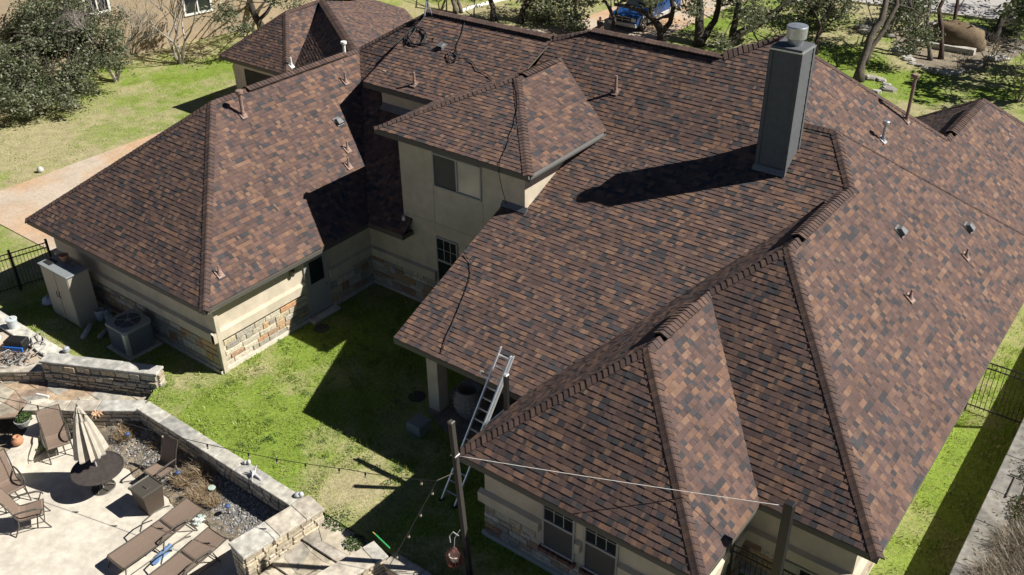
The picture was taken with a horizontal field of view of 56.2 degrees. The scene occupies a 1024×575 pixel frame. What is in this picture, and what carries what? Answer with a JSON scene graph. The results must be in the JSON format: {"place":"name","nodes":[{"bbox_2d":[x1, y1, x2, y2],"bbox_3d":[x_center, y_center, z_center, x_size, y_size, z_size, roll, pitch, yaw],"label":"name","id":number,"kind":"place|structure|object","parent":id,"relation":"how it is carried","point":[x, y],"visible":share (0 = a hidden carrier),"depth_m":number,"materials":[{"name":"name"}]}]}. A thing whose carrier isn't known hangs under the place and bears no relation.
{"place":"outdoors","nodes":[
{"label":"outdoors","id":0,"kind":"place"},
{"bbox_2d":[0,328,42,363],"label":"terrace","id":1,"kind":"structure","parent":0,"point":[33,358],"depth_m":30.68,"materials":[{"name":"stone"}]},
{"bbox_2d":[3,335,29,351],"bbox_3d":[-15.934,1.809,30.806,0.660,0.360,0.470,4,32,8],"label":"compressor box","id":2,"kind":"object","parent":1,"relation":"on","point":[16,343],"visible":1,"depth_m":30.67,"materials":[{"name":"black paint"}]},
{"bbox_2d":[0,363,45,382],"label":"retaining wall","id":3,"kind":"structure","parent":1,"relation":"on","point":[16,372],"depth_m":29.88,"materials":[{"name":"stone"}]},
{"bbox_2d":[0,330,46,367],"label":"hose pile","id":4,"kind":"object","parent":1,"relation":"on","point":[4,359],"visible":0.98,"depth_m":30.35,"materials":[{"name":"rubber"}]},
{"bbox_2d":[0,311,70,355],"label":"retaining wall","id":5,"kind":"structure","parent":1,"relation":"on","point":[23,330],"depth_m":31.32,"materials":[{"name":"stone"}]},
{"bbox_2d":[5,316,17,329],"bbox_3d":[-16.529,1.153,31.705,0.367,0.385,0.367,21,38,31],"label":"bucket","id":6,"kind":"object","parent":5,"relation":"on","point":[11,322],"visible":1,"depth_m":31.61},
{"bbox_2d":[0,380,148,418],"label":"flagstone path","id":7,"kind":"structure","parent":0,"point":[24,392],"depth_m":29.37,"materials":[{"name":"stone"}]},
{"bbox_2d":[0,131,161,252],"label":"driveway","id":8,"kind":"structure","parent":0,"point":[20,203],"depth_m":40.85,"materials":[{"name":"concrete"}]},
{"bbox_2d":[0,439,237,574],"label":"patio","id":9,"kind":"structure","parent":0,"point":[88,532],"depth_m":25.34,"materials":[{"name":"concrete"}]},
{"bbox_2d":[0,448,31,512],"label":"patio chair","id":10,"kind":"object","parent":9,"relation":"on","point":[10,483],"visible":0.84,"depth_m":26.21,"materials":[{"name":"fabric"}]},
{"bbox_2d":[0,488,51,537],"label":"patio chair","id":11,"kind":"object","parent":9,"relation":"on","point":[26,511],"visible":1,"depth_m":25.16,"materials":[{"name":"fabric"}]},
{"bbox_2d":[34,404,72,464],"bbox_3d":[-13.190,4.232,27.685,0.770,1.310,0.993,-18,36,-25],"label":"patio chair","id":12,"kind":"object","parent":9,"relation":"on","point":[55,435],"visible":0.98,"depth_m":27.75,"materials":[{"name":"fabric"}]},
{"bbox_2d":[70,451,123,494],"bbox_3d":[-11.380,5.259,26.520,1.400,0.730,1.400,21,38,31],"label":"patio table","id":13,"kind":"object","parent":9,"relation":"on","point":[107,469],"visible":0.91,"depth_m":26.33,"materials":[{"name":"brown metal"}]},
{"bbox_2d":[73,404,108,486],"bbox_3d":[-11.479,4.364,26.099,0.738,2.703,0.878,7,33,13],"label":"patio umbrella","id":14,"kind":"object","parent":13,"relation":"on","point":[90,442],"visible":0.94,"depth_m":25.88,"materials":[{"name":"fabric"}]},
{"bbox_2d":[128,474,164,514],"bbox_3d":[-9.791,5.630,25.847,0.670,0.770,0.670,21,38,31],"label":"waste bin","id":15,"kind":"object","parent":9,"relation":"on","point":[147,493],"visible":0.98,"depth_m":25.68,"materials":[{"name":"plastic"}]},
{"bbox_2d":[106,497,203,574],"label":"chaise lounge","id":16,"kind":"object","parent":9,"relation":"on","point":[141,544],"visible":0.97,"depth_m":24.64,"materials":[{"name":"fabric"}]},
{"bbox_2d":[140,432,177,483],"bbox_3d":[-9.733,4.867,26.603,0.756,1.287,0.976,20,37,30],"label":"patio chair","id":17,"kind":"object","parent":9,"relation":"on","point":[164,465],"visible":0.87,"depth_m":26.64,"materials":[{"name":"fabric"}]},
{"bbox_2d":[151,543,171,564],"bbox_3d":[-8.949,6.822,24.497,0.250,0.196,0.662,15,35,24],"label":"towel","id":18,"kind":"object","parent":9,"relation":"on","point":[156,560],"visible":0.85,"depth_m":24.46,"materials":[{"name":"fabric"}]},
{"bbox_2d":[148,527,226,574],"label":"chaise lounge","id":19,"kind":"object","parent":9,"relation":"on","point":[202,544],"visible":1,"depth_m":24.03,"materials":[{"name":"fabric"}]},
{"bbox_2d":[98,421,277,540],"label":"bed gravel","id":20,"kind":"structure","parent":9,"relation":"on","point":[254,511],"depth_m":25.87,"materials":[{"name":"gravel"}]},
{"bbox_2d":[108,421,141,442],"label":"dry grass","id":21,"kind":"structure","parent":20,"relation":"on","point":[121,437],"depth_m":28.17,"materials":[{"name":"beige plant"}]},
{"bbox_2d":[164,464,198,488],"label":"dry grass","id":22,"kind":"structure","parent":20,"relation":"on","point":[182,480],"depth_m":26.48,"materials":[{"name":"beige plant"}]},
{"bbox_2d":[178,480,212,503],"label":"dry grass","id":23,"kind":"structure","parent":20,"relation":"on","point":[193,494],"depth_m":26.01,"materials":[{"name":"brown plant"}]},
{"bbox_2d":[182,453,221,483],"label":"dry grass","id":24,"kind":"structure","parent":20,"relation":"on","point":[194,467],"depth_m":26.57,"materials":[{"name":"beige plant"}]},
{"bbox_2d":[189,470,224,491],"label":"dry grass","id":25,"kind":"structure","parent":20,"relation":"on","point":[206,484],"depth_m":26.30,"materials":[{"name":"beige plant"}]},
{"bbox_2d":[201,489,224,507],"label":"dry grass","id":26,"kind":"structure","parent":20,"relation":"on","point":[210,502],"depth_m":25.83,"materials":[{"name":"beige plant"}]},
{"bbox_2d":[192,514,206,526],"bbox_3d":[-8.350,6.182,25.558,0.384,0.151,0.423,21,38,31],"label":"crumpled towel","id":27,"kind":"object","parent":9,"relation":"on","point":[198,519],"visible":0.91,"depth_m":25.48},
{"bbox_2d":[228,495,324,574],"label":"retaining wall","id":28,"kind":"structure","parent":9,"relation":"on","point":[261,548],"depth_m":23.44,"materials":[{"name":"stone"}]},
{"bbox_2d":[0,29,246,186],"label":"field grass","id":29,"kind":"structure","parent":0,"point":[121,107],"depth_m":48.96,"materials":[{"name":"plant"}]},
{"bbox_2d":[0,418,390,558],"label":"ground","id":30,"kind":"structure","parent":0,"point":[9,428],"depth_m":28.88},
{"bbox_2d":[5,393,48,471],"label":"patio","id":31,"kind":"structure","parent":30,"relation":"on","point":[23,454],"depth_m":27.71,"materials":[{"name":"concrete"}]},
{"bbox_2d":[11,434,23,445],"bbox_3d":[-14.220,4.396,27.569,0.340,0.300,0.337,21,38,31],"label":"clay pot","id":32,"kind":"object","parent":31,"relation":"on","point":[17,439],"visible":1,"depth_m":27.47,"materials":[{"name":"ceramic"}]},
{"bbox_2d":[14,416,29,428],"bbox_3d":[-14.382,3.978,28.213,0.460,0.240,0.460,21,38,31],"label":"planter tub","id":33,"kind":"object","parent":31,"relation":"on","point":[24,425],"visible":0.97,"depth_m":28.08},
{"bbox_2d":[15,412,32,423],"bbox_3d":[-14.364,3.797,28.154,0.492,0.322,0.492,21,38,31],"label":"leafy plant","id":34,"kind":"object","parent":33,"relation":"in","point":[20,418],"visible":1,"depth_m":28.10,"materials":[{"name":"green plant"}]},
{"bbox_2d":[22,400,146,432],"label":"retaining wall","id":35,"kind":"structure","parent":30,"relation":"on","point":[123,410],"depth_m":28.45,"materials":[{"name":"stone"}]},
{"bbox_2d":[137,401,303,512],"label":"retaining wall","id":36,"kind":"structure","parent":30,"relation":"on","point":[274,494],"depth_m":26.33,"materials":[{"name":"stone"}]},
{"bbox_2d":[260,517,369,574],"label":"stone steps","id":37,"kind":"structure","parent":30,"relation":"on","point":[318,550],"depth_m":23.49,"materials":[{"name":"stone"}]},
{"bbox_2d":[316,541,387,574],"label":"retaining wall","id":38,"kind":"structure","parent":30,"relation":"on","point":[370,558],"depth_m":22.84,"materials":[{"name":"stone"}]},
{"bbox_2d":[381,552,431,574],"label":"retaining wall","id":39,"kind":"structure","parent":30,"relation":"on","point":[401,565],"depth_m":22.86,"materials":[{"name":"stone"}]},
{"bbox_2d":[0,0,1023,574],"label":"lawn","id":40,"kind":"structure","parent":0,"point":[944,92],"depth_m":29.53,"materials":[{"name":"plant"}]},
{"bbox_2d":[0,239,51,292],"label":"metal fence","id":41,"kind":"object","parent":40,"relation":"on","point":[14,269],"visible":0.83,"depth_m":33.70,"materials":[{"name":"metal"}]},
{"bbox_2d":[37,253,99,327],"bbox_3d":[-14.760,0.111,32.040,1.710,1.965,0.862,21,38,31],"label":"storage cabinet","id":42,"kind":"object","parent":40,"relation":"on","point":[71,292],"visible":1,"depth_m":31.62,"materials":[{"name":"beige plastic"}]},
{"bbox_2d":[0,0,140,122],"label":"live oak tree","id":43,"kind":"object","parent":40,"relation":"on","point":[15,80],"visible":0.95,"depth_m":49.19,"materials":[{"name":"green plant"}]},
{"bbox_2d":[55,0,162,81],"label":"bare tree","id":44,"kind":"object","parent":40,"relation":"on","point":[115,77],"visible":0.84,"depth_m":51.15,"materials":[{"name":"grey plant"}]},
{"bbox_2d":[105,309,162,360],"bbox_3d":[-12.182,1.450,30.718,1.300,1.058,1.220,21,38,31],"label":"air conditioner","id":45,"kind":"object","parent":40,"relation":"on","point":[130,332],"visible":1,"depth_m":30.41,"materials":[{"name":"metal"}]},
{"bbox_2d":[0,0,315,82],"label":"neighbour house","id":46,"kind":"structure","parent":40,"relation":"on","point":[205,28],"depth_m":57.07,"materials":[{"name":"beige paint"}]},
{"bbox_2d":[82,0,110,13],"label":"window","id":47,"kind":"structure","parent":46,"relation":"in","point":[107,3],"depth_m":54.09,"materials":[{"name":"white paint"}]},
{"bbox_2d":[184,0,212,16],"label":"window","id":48,"kind":"structure","parent":46,"relation":"in","point":[191,7],"depth_m":57.87,"materials":[{"name":"white paint"}]},
{"bbox_2d":[124,0,196,63],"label":"bare tree","id":49,"kind":"object","parent":40,"relation":"on","point":[179,58],"visible":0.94,"depth_m":54.20,"materials":[{"name":"brown plant"}]},
{"bbox_2d":[187,0,310,40],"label":"oak tree","id":50,"kind":"object","parent":40,"relation":"on","point":[251,9],"visible":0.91,"depth_m":54.31,"materials":[{"name":"green plant"}]},
{"bbox_2d":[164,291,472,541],"bbox_3d":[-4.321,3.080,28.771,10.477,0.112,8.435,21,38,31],"label":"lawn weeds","id":51,"kind":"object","parent":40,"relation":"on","point":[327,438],"visible":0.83,"depth_m":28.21,"materials":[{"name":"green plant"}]},
{"bbox_2d":[313,324,328,332],"bbox_3d":[-6.300,1.346,31.706,0.520,0.020,0.516,21,38,31],"label":"drain cover","id":52,"kind":"object","parent":40,"relation":"on","point":[320,327],"visible":1,"depth_m":31.69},
{"bbox_2d":[322,503,358,531],"bbox_3d":[-4.376,5.836,24.448,1.050,0.148,1.028,21,38,31],"label":"leafy plant","id":53,"kind":"object","parent":40,"relation":"on","point":[337,525],"visible":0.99,"depth_m":24.33,"materials":[{"name":"green plant"}]},
{"bbox_2d":[343,533,366,550],"bbox_3d":[-3.864,6.289,23.688,0.591,0.147,0.613,21,38,31],"label":"leafy plant","id":54,"kind":"object","parent":40,"relation":"on","point":[355,547],"visible":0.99,"depth_m":23.67,"materials":[{"name":"green plant"}]},
{"bbox_2d":[296,449,422,531],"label":"straw grass","id":55,"kind":"structure","parent":40,"relation":"on","point":[358,485],"depth_m":25.45,"materials":[{"name":"plant"}]},
{"bbox_2d":[408,391,425,401],"bbox_3d":[-2.828,3.244,28.556,0.520,0.020,0.516,21,38,31],"label":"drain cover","id":56,"kind":"object","parent":40,"relation":"on","point":[418,398],"visible":1,"depth_m":28.54,"materials":[{"name":"metal"}]},
{"bbox_2d":[406,413,431,437],"bbox_3d":[-2.635,3.904,27.180,0.500,0.340,0.520,21,38,31],"label":"utility box","id":57,"kind":"object","parent":40,"relation":"on","point":[419,425],"visible":1,"depth_m":27.05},
{"bbox_2d":[451,0,463,13],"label":"oak tree","id":58,"kind":"object","parent":40,"relation":"on","point":[455,8],"visible":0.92,"depth_m":62.93,"materials":[{"name":"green plant"}]},
{"bbox_2d":[447,419,472,574],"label":"light post","id":59,"kind":"object","parent":40,"relation":"on","point":[459,489],"visible":1,"depth_m":21.46,"materials":[{"name":"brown metal"}]},
{"bbox_2d":[446,530,462,567],"bbox_3d":[-1.335,5.955,22.076,0.411,1.024,0.411,21,38,31],"label":"lantern","id":60,"kind":"object","parent":59,"relation":"hanging from","point":[454,559],"visible":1,"depth_m":22.20,"materials":[{"name":"brown metal"}]},
{"bbox_2d":[450,453,782,505],"bbox_3d":[2.062,4.032,20.035,7.067,0.214,0.194,8,33,14],"label":"rope","id":61,"kind":"object","parent":59,"relation":"attached to","point":[613,480],"visible":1,"depth_m":20.05,"materials":[{"name":"grey"}]},
{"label":"guy wire","id":62,"kind":"object","parent":59,"relation":"attached to","visible":0},
{"bbox_2d":[0,397,436,484],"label":"string lights","id":63,"kind":"object","parent":62,"relation":"hanging from","point":[305,465],"visible":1,"depth_m":23.26,"materials":[{"name":"rubber"}]},
{"bbox_2d":[384,481,436,574],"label":"string lights","id":64,"kind":"object","parent":62,"relation":"hanging from","point":[420,515],"visible":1,"depth_m":20.50,"materials":[{"name":"rubber"}]},
{"bbox_2d":[438,346,514,508],"bbox_3d":[-0.813,3.607,24.219,1.012,3.916,2.196,26,41,36],"label":"extension ladder","id":65,"kind":"object","parent":40,"relation":"on","point":[491,408],"visible":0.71,"depth_m":24.11,"materials":[{"name":"metal"}]},
{"bbox_2d":[463,0,503,11],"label":"stone edging","id":66,"kind":"object","parent":40,"relation":"on","point":[476,6],"visible":0.83,"depth_m":64.20,"materials":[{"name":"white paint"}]},
{"bbox_2d":[488,0,496,21],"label":"oak tree","id":67,"kind":"object","parent":40,"relation":"on","point":[493,18],"visible":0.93,"depth_m":61.36,"materials":[{"name":"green plant"}]},
{"bbox_2d":[503,373,508,410],"bbox_3d":[-0.121,3.726,24.054,0.110,3.870,0.110,21,38,31],"label":"light post","id":68,"kind":"object","parent":40,"relation":"on","point":[506,388],"visible":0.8,"depth_m":23.25,"materials":[{"name":"metal"}]},
{"bbox_2d":[25,0,1023,574],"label":"house","id":69,"kind":"structure","parent":40,"relation":"on","point":[777,270],"depth_m":27.02,"materials":[{"name":"brown"}]},
{"bbox_2d":[244,69,270,85],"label":"garage door","id":70,"kind":"structure","parent":69,"relation":"in","point":[251,77],"depth_m":47.13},
{"bbox_2d":[302,251,332,317],"bbox_3d":[-6.455,-0.147,31.843,0.180,2.220,1.020,21,38,31],"label":"door","id":71,"kind":"structure","parent":69,"relation":"in","point":[315,270],"depth_m":31.83,"materials":[{"name":"plastic"}]},
{"bbox_2d":[405,15,434,44],"bbox_3d":[-3.410,-9.208,34.464,1.010,0.644,1.606,-10,33,-14],"label":"cable coil","id":72,"kind":"object","parent":69,"relation":"on","point":[409,36],"visible":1,"depth_m":34.37,"materials":[{"name":"rubber"}]},
{"bbox_2d":[435,236,458,281],"bbox_3d":[-2.101,-0.749,31.362,0.920,1.850,0.090,21,38,31],"label":"window","id":73,"kind":"structure","parent":69,"relation":"in","point":[446,250],"depth_m":31.22,"materials":[{"name":"glass"}]},
{"bbox_2d":[431,152,481,201],"bbox_3d":[-1.697,-3.389,29.337,1.930,1.140,0.090,21,38,31],"label":"window","id":74,"kind":"structure","parent":69,"relation":"in","point":[450,174],"depth_m":29.33,"materials":[{"name":"glass"}]},
{"bbox_2d":[452,381,485,419],"bbox_3d":[-1.222,3.277,27.431,0.947,0.990,0.947,21,38,31],"label":"carved urn","id":75,"kind":"object","parent":69,"relation":"on","point":[467,395],"visible":0.91,"depth_m":27.16,"materials":[{"name":"stone"}]},
{"bbox_2d":[541,505,575,561],"bbox_3d":[1.061,5.502,21.923,0.900,1.580,0.090,21,38,31],"label":"window","id":76,"kind":"structure","parent":69,"relation":"in","point":[558,531],"depth_m":22.02,"materials":[{"name":"plastic"}]},
{"bbox_2d":[582,527,618,574],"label":"window","id":77,"kind":"structure","parent":69,"relation":"in","point":[600,556],"depth_m":21.40,"materials":[{"name":"plastic"}]},
{"bbox_2d":[783,559,817,574],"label":"window","id":78,"kind":"structure","parent":69,"relation":"in","point":[790,566],"depth_m":21.66,"materials":[{"name":"plastic"}]},
{"bbox_2d":[510,0,608,33],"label":"oak tree","id":79,"kind":"object","parent":40,"relation":"on","point":[571,20],"visible":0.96,"depth_m":59.27,"materials":[{"name":"green plant"}]},
{"bbox_2d":[603,0,622,31],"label":"oak tree","id":80,"kind":"object","parent":40,"relation":"on","point":[612,14],"visible":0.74,"depth_m":58.23,"materials":[{"name":"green plant"}]},
{"bbox_2d":[614,0,675,40],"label":"oak tree","id":81,"kind":"object","parent":40,"relation":"on","point":[658,26],"visible":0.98,"depth_m":57.43,"materials":[{"name":"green plant"}]},
{"bbox_2d":[670,0,756,46],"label":"oak tree","id":82,"kind":"object","parent":40,"relation":"on","point":[701,35],"visible":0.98,"depth_m":56.46,"materials":[{"name":"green plant"}]},
{"bbox_2d":[423,0,1023,112],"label":"front grass","id":83,"kind":"structure","parent":40,"relation":"on","point":[834,53],"depth_m":54.67,"materials":[{"name":"plant"}]},
{"bbox_2d":[726,542,795,574],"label":"metal fence","id":84,"kind":"object","parent":40,"relation":"on","point":[729,565],"visible":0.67,"depth_m":21.15,"materials":[{"name":"metal"}]},
{"bbox_2d":[705,0,817,52],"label":"oak tree","id":85,"kind":"object","parent":40,"relation":"on","point":[735,34],"visible":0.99,"depth_m":54.87,"materials":[{"name":"green plant"}]},
{"bbox_2d":[770,498,796,574],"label":"light post","id":86,"kind":"object","parent":40,"relation":"on","point":[785,527],"visible":1,"depth_m":19.54,"materials":[{"name":"black paint"}]},
{"bbox_2d":[781,0,866,54],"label":"oak tree","id":87,"kind":"object","parent":40,"relation":"on","point":[825,13],"visible":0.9,"depth_m":58.53,"materials":[{"name":"green plant"}]},
{"bbox_2d":[853,0,948,81],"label":"oak tree","id":88,"kind":"object","parent":40,"relation":"on","point":[903,13],"visible":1,"depth_m":51.73,"materials":[{"name":"green plant"}]},
{"bbox_2d":[871,310,1023,574],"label":"side grass","id":89,"kind":"structure","parent":40,"relation":"on","point":[981,452],"depth_m":26.00,"materials":[{"name":"plant"}]},
{"bbox_2d":[894,24,1023,70],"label":"front bed","id":90,"kind":"object","parent":40,"relation":"on","point":[947,61],"visible":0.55,"depth_m":54.58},
{"bbox_2d":[907,0,947,60],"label":"oak tree","id":91,"kind":"object","parent":90,"relation":"on","point":[929,54],"visible":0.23,"depth_m":53.86,"materials":[{"name":"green plant"}]},
{"bbox_2d":[937,0,944,59],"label":"oak tree","id":92,"kind":"object","parent":90,"relation":"on","point":[941,44],"visible":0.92,"depth_m":53.98,"materials":[{"name":"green plant"}]},
{"bbox_2d":[915,39,976,55],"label":"stone ledge","id":93,"kind":"object","parent":90,"relation":"on","point":[949,48],"visible":0.71,"depth_m":54.97,"materials":[{"name":"stone"}]},
{"bbox_2d":[929,20,986,51],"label":"boulder","id":94,"kind":"object","parent":90,"relation":"on","point":[959,33],"visible":0.8,"depth_m":55.03,"materials":[{"name":"stone"}]},
{"bbox_2d":[946,46,975,68],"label":"bare tree","id":95,"kind":"object","parent":90,"relation":"on","point":[958,61],"visible":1,"depth_m":52.35,"materials":[{"name":"brown plant"}]},
{"bbox_2d":[949,418,1023,574],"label":"boundary wall","id":96,"kind":"structure","parent":40,"relation":"on","point":[1000,485],"depth_m":22.90,"materials":[{"name":"stone"}]},
{"bbox_2d":[971,31,1015,67],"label":"bare tree","id":97,"kind":"object","parent":40,"relation":"on","point":[994,49],"visible":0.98,"depth_m":52.18,"materials":[{"name":"brown plant"}]},
{"bbox_2d":[964,363,1023,424],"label":"metal fence","id":98,"kind":"object","parent":40,"relation":"on","point":[1010,375],"visible":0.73,"depth_m":26.92,"materials":[{"name":"metal"}]},
{"bbox_2d":[984,0,1023,41],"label":"oak tree","id":99,"kind":"object","parent":40,"relation":"on","point":[998,27],"visible":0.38,"depth_m":56.79,"materials":[{"name":"green plant"}]},
{"bbox_2d":[991,33,1023,102],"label":"bare tree","id":100,"kind":"object","parent":40,"relation":"on","point":[1018,100],"visible":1,"depth_m":47.64,"materials":[{"name":"brown plant"}]},
{"bbox_2d":[992,0,1023,29],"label":"oak tree","id":101,"kind":"object","parent":40,"relation":"on","point":[1018,6],"visible":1,"depth_m":48.86,"materials":[{"name":"green plant"}]},
{"bbox_2d":[528,0,743,39],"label":"front driveway","id":102,"kind":"structure","parent":0,"point":[650,31],"depth_m":60.25,"materials":[{"name":"concrete"}]},
{"bbox_2d":[608,0,680,30],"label":"pickup truck","id":103,"kind":"object","parent":102,"relation":"on","point":[626,17],"visible":0.6,"depth_m":59.14,"materials":[{"name":"blue paint"}]},
{"bbox_2d":[856,0,1010,18],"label":"road","id":104,"kind":"structure","parent":0,"point":[981,8],"depth_m":62.88,"materials":[{"name":"asphalt"}]},
{"bbox_2d":[843,0,995,20],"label":"kerb","id":105,"kind":"structure","parent":104,"relation":"on","point":[963,15],"depth_m":61.08,"materials":[{"name":"concrete"}]},
{"bbox_2d":[994,488,1023,558],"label":"raised bank","id":106,"kind":"structure","parent":0,"point":[1014,515],"depth_m":23.01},
{"bbox_2d":[959,545,1023,574],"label":"dry brush","id":107,"kind":"object","parent":106,"relation":"on","point":[994,566],"visible":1,"depth_m":21.19,"materials":[{"name":"brown plant"}]},
{"bbox_2d":[960,435,1023,574],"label":"leaf litter","id":108,"kind":"object","parent":106,"relation":"on","point":[997,522],"visible":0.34,"depth_m":22.48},
{"bbox_2d":[982,515,1023,574],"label":"dry brush","id":109,"kind":"object","parent":106,"relation":"on","point":[1012,540],"visible":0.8,"depth_m":21.82,"materials":[{"name":"brown plant"}]},
{"bbox_2d":[1007,493,1023,528],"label":"dry brush","id":110,"kind":"object","parent":106,"relation":"on","point":[1018,502],"visible":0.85,"depth_m":22.81,"materials":[{"name":"green plant"}]},
{"label":"path bed","id":111,"kind":"structure","parent":0,"visible":0},
{"bbox_2d":[39,353,166,396],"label":"retaining wall","id":112,"kind":"structure","parent":111,"relation":"on","point":[104,374],"depth_m":29.27,"materials":[{"name":"stone"}]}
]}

